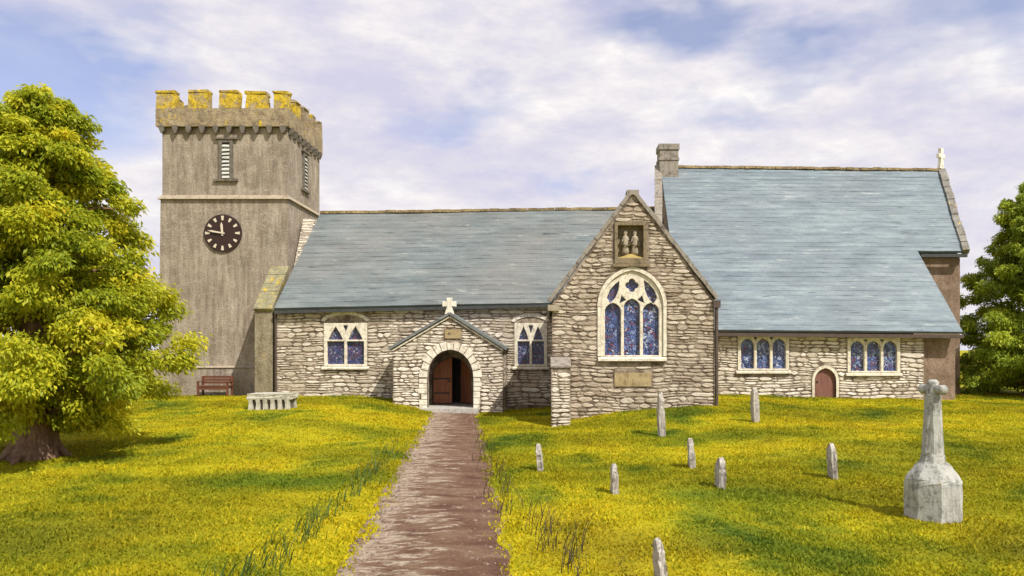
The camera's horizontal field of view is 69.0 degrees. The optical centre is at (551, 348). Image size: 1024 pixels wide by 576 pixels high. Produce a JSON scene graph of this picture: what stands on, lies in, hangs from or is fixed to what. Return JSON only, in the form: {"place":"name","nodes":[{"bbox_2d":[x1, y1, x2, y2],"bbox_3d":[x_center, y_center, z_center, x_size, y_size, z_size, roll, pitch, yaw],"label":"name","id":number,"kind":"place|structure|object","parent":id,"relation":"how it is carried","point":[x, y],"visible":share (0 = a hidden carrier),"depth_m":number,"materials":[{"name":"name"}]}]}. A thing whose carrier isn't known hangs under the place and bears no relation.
{"place":"outdoors","nodes":[
{"label":"outdoors","id":0,"kind":"place"},
{"bbox_2d":[336,412,511,575],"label":"path","id":1,"kind":"structure","parent":0,"point":[438,525],"depth_m":10.08,"materials":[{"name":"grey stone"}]},
{"bbox_2d":[0,350,1023,575],"bbox_3d":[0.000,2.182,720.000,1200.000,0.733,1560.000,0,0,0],"label":"ground","id":2,"kind":"structure","parent":0,"point":[705,541],"depth_m":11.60,"materials":[{"name":"green plant"}]},
{"bbox_2d":[0,81,212,464],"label":"broad tree","id":3,"kind":"object","parent":2,"relation":"on","point":[79,301],"visible":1,"depth_m":14.72,"materials":[{"name":"green plant"}]},
{"bbox_2d":[196,376,233,395],"bbox_3d":[-14.486,1.624,31.995,1.376,0.910,0.590,0,0,0],"label":"bench","id":4,"kind":"object","parent":2,"relation":"on","point":[227,380],"visible":0.94,"depth_m":32.18,"materials":[{"name":"brown wood"}]},
{"bbox_2d":[246,392,298,409],"bbox_3d":[-9.550,1.830,25.458,1.484,0.651,0.822,0,0,0],"label":"table tomb","id":5,"kind":"object","parent":2,"relation":"on","point":[270,400],"visible":0.9,"depth_m":25.07,"materials":[{"name":"stone"}]},
{"bbox_2d":[201,436,407,575],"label":"tall grass","id":6,"kind":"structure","parent":2,"relation":"on","point":[308,531],"depth_m":9.16,"materials":[{"name":"plant"}]},
{"bbox_2d":[536,444,543,470],"bbox_3d":[-0.229,2.104,14.221,0.144,0.586,0.323,0,0,5],"label":"headstone","id":7,"kind":"object","parent":2,"relation":"on","point":[539,457],"visible":0.9,"depth_m":14.08,"materials":[{"name":"stone"}]},
{"bbox_2d":[466,428,633,575],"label":"dry stalks","id":8,"kind":"object","parent":2,"relation":"on","point":[571,554],"visible":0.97,"depth_m":9.10,"materials":[{"name":"plant"}]},
{"bbox_2d":[154,89,969,426],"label":"church","id":9,"kind":"structure","parent":2,"relation":"on","point":[698,285],"depth_m":31.62,"materials":[{"name":"stone"}]},
{"bbox_2d":[213,137,237,180],"bbox_3d":[-14.442,-8.383,32.934,1.060,1.920,0.128,0,0,0],"label":"belfry window","id":10,"kind":"structure","parent":9,"relation":"in","point":[225,143],"depth_m":32.91,"materials":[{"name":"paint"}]},
{"bbox_2d":[301,149,310,194],"bbox_3d":[-11.679,-8.383,35.300,0.128,1.920,1.060,0,0,0],"label":"belfry window","id":11,"kind":"structure","parent":9,"relation":"in","point":[305,154],"depth_m":35.14,"materials":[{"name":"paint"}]},
{"bbox_2d":[321,312,368,368],"bbox_3d":[-8.604,-0.354,31.020,2.045,2.415,0.280,0,0,0],"label":"window","id":12,"kind":"structure","parent":9,"relation":"in","point":[345,344],"depth_m":30.97,"materials":[{"name":"stone"}]},
{"bbox_2d":[433,358,451,402],"bbox_3d":[-4.577,1.322,31.111,0.787,1.917,0.139,0,0,0],"label":"door","id":13,"kind":"structure","parent":9,"relation":"in","point":[442,375],"depth_m":31.12,"materials":[{"name":"brown wood"}]},
{"bbox_2d":[461,361,470,402],"bbox_3d":[-3.639,1.322,31.510,0.060,1.917,0.787,0,0,-38],"label":"door","id":14,"kind":"structure","parent":9,"relation":"in","point":[465,371],"depth_m":31.49,"materials":[{"name":"brown wood"}]},
{"bbox_2d":[512,313,549,368],"bbox_3d":[-0.887,-0.309,31.020,1.627,2.326,0.280,0,0,0],"label":"window","id":15,"kind":"structure","parent":9,"relation":"in","point":[530,339],"depth_m":30.97,"materials":[{"name":"stone"}]},
{"bbox_2d":[597,267,666,360],"bbox_3d":[2.688,-1.173,25.050,2.336,3.163,0.380,0,0,0],"label":"window","id":16,"kind":"structure","parent":9,"relation":"in","point":[632,305],"depth_m":25.03,"materials":[{"name":"glass"}]},
{"bbox_2d":[736,336,790,372],"bbox_3d":[8.516,0.221,30.020,2.205,1.539,0.280,0,0,0],"label":"window","id":17,"kind":"structure","parent":9,"relation":"in","point":[754,353],"depth_m":30.09,"materials":[{"name":"stone"}]},
{"bbox_2d":[812,365,838,397],"bbox_3d":[11.016,1.477,30.050,1.071,1.646,0.180,0,0,0],"label":"door","id":18,"kind":"structure","parent":9,"relation":"in","point":[823,380],"depth_m":30.08,"materials":[{"name":"red wood"}]},
{"bbox_2d":[845,338,902,375],"bbox_3d":[12.968,0.318,30.020,2.269,1.539,0.280,0,0,0],"label":"window","id":19,"kind":"structure","parent":9,"relation":"in","point":[865,356],"depth_m":30.09,"materials":[{"name":"stone"}]},
{"bbox_2d":[610,463,618,493],"bbox_3d":[0.961,2.022,11.461,0.106,0.518,0.320,0,0,-2],"label":"headstone","id":20,"kind":"object","parent":2,"relation":"on","point":[614,484],"visible":0.9,"depth_m":11.32,"materials":[{"name":"stone"}]},
{"bbox_2d":[652,538,667,575],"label":"headstone","id":21,"kind":"object","parent":2,"relation":"on","point":[659,563],"visible":1,"depth_m":7.11,"materials":[{"name":"stone"}]},
{"bbox_2d":[656,392,665,436],"bbox_3d":[2.862,1.778,19.519,0.182,1.314,0.324,0,0,-4],"label":"headstone","id":22,"kind":"object","parent":2,"relation":"on","point":[661,428],"visible":0.85,"depth_m":19.38,"materials":[{"name":"stone"}]},
{"bbox_2d":[687,438,695,467],"bbox_3d":[2.639,2.007,14.100,0.132,0.630,0.321,0,0,2],"label":"headstone","id":23,"kind":"object","parent":2,"relation":"on","point":[691,456],"visible":0.88,"depth_m":13.95,"materials":[{"name":"stone"}]},
{"bbox_2d":[714,457,725,488],"bbox_3d":[2.737,2.043,12.120,0.134,0.558,0.324,0,0,0],"label":"headstone","id":24,"kind":"object","parent":2,"relation":"on","point":[720,473],"visible":0.9,"depth_m":11.98,"materials":[{"name":"stone"}]},
{"bbox_2d":[750,388,759,421],"bbox_3d":[5.841,1.669,21.419,0.183,1.109,0.323,0,0,-3],"label":"headstone","id":25,"kind":"object","parent":2,"relation":"on","point":[754,407],"visible":0.87,"depth_m":21.28,"materials":[{"name":"stone"}]},
{"bbox_2d":[826,443,837,479],"bbox_3d":[4.891,1.984,12.979,0.121,0.689,0.323,0,0,3],"label":"headstone","id":26,"kind":"object","parent":2,"relation":"on","point":[831,458],"visible":0.89,"depth_m":12.87,"materials":[{"name":"stone"}]},
{"bbox_2d":[904,379,962,523],"bbox_3d":[5.263,1.430,10.281,0.717,2.013,0.719,0,0,-11],"label":"memorial cross","id":27,"kind":"object","parent":2,"relation":"on","point":[933,488],"visible":0.96,"depth_m":10.11,"materials":[{"name":"stone"}]},
{"bbox_2d":[957,182,1023,395],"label":"bushy tree","id":28,"kind":"object","parent":2,"relation":"on","point":[998,353],"visible":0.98,"depth_m":33.13,"materials":[{"name":"green plant"}]},
{"bbox_2d":[0,0,1023,349],"label":"sky","id":29,"kind":"structure","parent":0,"point":[419,104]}
]}

